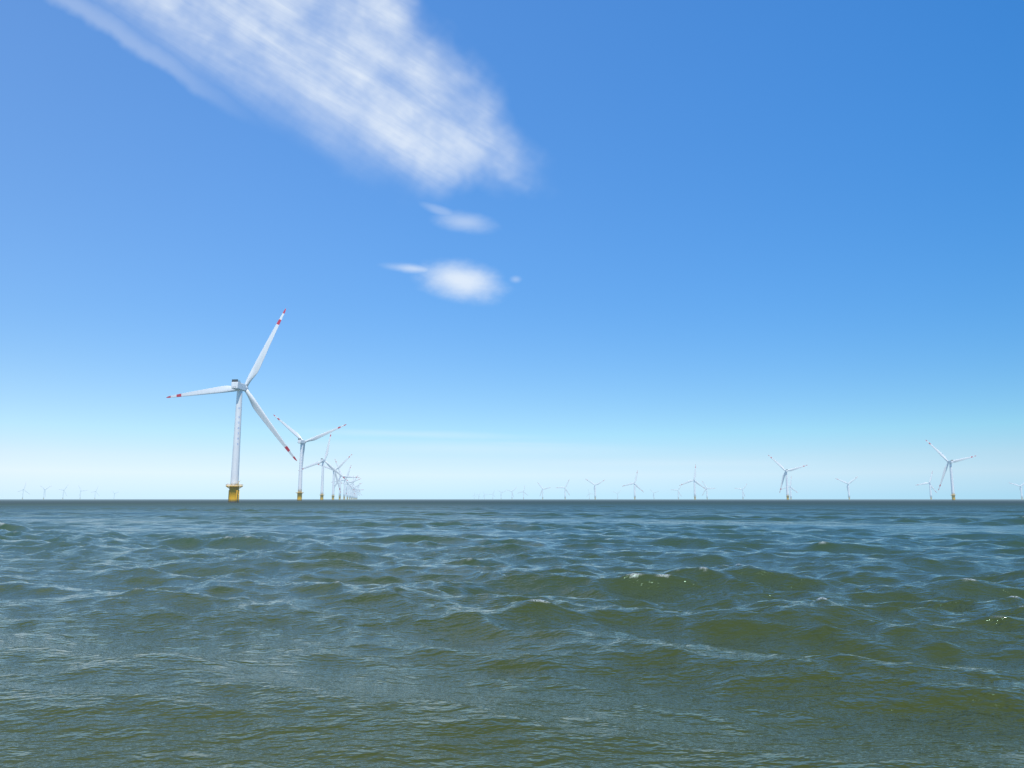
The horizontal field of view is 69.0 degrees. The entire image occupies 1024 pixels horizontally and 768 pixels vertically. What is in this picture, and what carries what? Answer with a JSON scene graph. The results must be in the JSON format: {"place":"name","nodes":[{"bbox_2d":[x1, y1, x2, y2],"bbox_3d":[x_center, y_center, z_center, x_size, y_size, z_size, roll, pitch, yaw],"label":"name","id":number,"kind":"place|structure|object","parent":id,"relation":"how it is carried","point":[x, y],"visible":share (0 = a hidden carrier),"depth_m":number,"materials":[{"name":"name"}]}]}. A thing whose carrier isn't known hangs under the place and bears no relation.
{"place":"outdoors","nodes":[
{"label":"outdoors","id":0,"kind":"place"},
{"bbox_2d":[0,499,1023,767],"bbox_3d":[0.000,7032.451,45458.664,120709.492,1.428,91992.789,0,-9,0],"label":"sea","id":1,"kind":"structure","parent":0,"point":[520,633],"depth_m":15.46,"materials":[{"name":"liquid"}]},
{"bbox_2d":[166,309,296,502],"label":"turbine","id":2,"kind":"object","parent":1,"relation":"in","point":[239,387],"visible":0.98,"depth_m":593.92,"materials":[{"name":"white metal"}]},
{"bbox_2d":[274,415,345,500],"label":"turbine","id":3,"kind":"object","parent":1,"relation":"in","point":[301,441],"visible":0.99,"depth_m":1147.85,"materials":[{"name":"white metal"}]},
{"bbox_2d":[302,432,347,499],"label":"turbine","id":4,"kind":"object","parent":1,"relation":"in","point":[322,461],"visible":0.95,"depth_m":1718.14,"materials":[{"name":"white metal"}]},
{"bbox_2d":[317,454,351,499],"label":"turbine","id":5,"kind":"object","parent":1,"relation":"in","point":[335,474],"visible":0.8,"depth_m":2282.76,"materials":[{"name":"white metal"}]},
{"bbox_2d":[331,466,355,499],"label":"turbine","id":6,"kind":"object","parent":1,"relation":"in","point":[345,480],"visible":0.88,"depth_m":3407.51,"materials":[{"name":"white metal"}]},
{"bbox_2d":[334,460,359,499],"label":"turbine","id":7,"kind":"object","parent":1,"relation":"in","point":[339,481],"visible":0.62,"depth_m":2841.47,"materials":[{"name":"white metal"}]},
{"bbox_2d":[342,476,357,499],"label":"turbine","id":8,"kind":"object","parent":1,"relation":"in","point":[350,488],"visible":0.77,"depth_m":4522.28,"materials":[{"name":"white metal"}]},
{"bbox_2d":[343,476,359,499],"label":"turbine","id":9,"kind":"object","parent":1,"relation":"in","point":[352,491],"visible":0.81,"depth_m":5090.77,"materials":[{"name":"white metal"}]},
{"bbox_2d":[346,479,359,499],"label":"turbine","id":10,"kind":"object","parent":1,"relation":"in","point":[347,489],"visible":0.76,"depth_m":3961.65,"materials":[{"name":"white metal"}]},
{"bbox_2d":[538,483,550,499],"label":"turbine","id":11,"kind":"object","parent":1,"relation":"in","point":[542,490],"visible":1,"depth_m":6434.69,"materials":[{"name":"white metal"}]},
{"bbox_2d":[557,480,569,499],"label":"turbine","id":12,"kind":"object","parent":1,"relation":"in","point":[565,489],"visible":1,"depth_m":5718.84,"materials":[{"name":"white metal"}]},
{"bbox_2d":[586,479,603,499],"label":"turbine","id":13,"kind":"object","parent":1,"relation":"in","point":[595,487],"visible":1,"depth_m":4670.67,"materials":[{"name":"white metal"}]},
{"bbox_2d":[624,471,642,499],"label":"turbine","id":14,"kind":"object","parent":1,"relation":"in","point":[635,484],"visible":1,"depth_m":4119.09,"materials":[{"name":"white metal"}]},
{"bbox_2d":[679,465,704,499],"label":"turbine","id":15,"kind":"object","parent":1,"relation":"in","point":[694,480],"visible":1,"depth_m":3434.85,"materials":[{"name":"white metal"}]},
{"bbox_2d":[702,481,714,499],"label":"turbine","id":16,"kind":"object","parent":1,"relation":"in","point":[706,490],"visible":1,"depth_m":6055.94,"materials":[{"name":"white metal"}]},
{"bbox_2d":[768,455,806,499],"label":"turbine","id":17,"kind":"object","parent":1,"relation":"in","point":[783,477],"visible":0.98,"depth_m":2344.17,"materials":[{"name":"white metal"}]},
{"bbox_2d":[782,480,797,499],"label":"turbine","id":18,"kind":"object","parent":1,"relation":"in","point":[790,490],"visible":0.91,"depth_m":5147.36,"materials":[{"name":"white metal"}]},
{"bbox_2d":[835,477,856,499],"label":"turbine","id":19,"kind":"object","parent":1,"relation":"in","point":[848,489],"visible":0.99,"depth_m":4292.10,"materials":[{"name":"white metal"}]},
{"bbox_2d":[917,471,936,499],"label":"turbine","id":20,"kind":"object","parent":1,"relation":"in","point":[930,485],"visible":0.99,"depth_m":4120.55,"materials":[{"name":"white metal"}]},
{"bbox_2d":[926,440,974,499],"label":"turbine","id":21,"kind":"object","parent":1,"relation":"in","point":[949,463],"visible":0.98,"depth_m":1780.44,"materials":[{"name":"white metal"}]},
{"bbox_2d":[1011,483,1023,499],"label":"turbine","id":22,"kind":"object","parent":1,"relation":"in","point":[1020,486],"visible":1,"depth_m":5137.75,"materials":[{"name":"white metal"}]},
{"bbox_2d":[0,0,1023,498],"label":"sky","id":23,"kind":"structure","parent":0,"point":[504,245],"materials":[{"name":"blue"}]}
]}

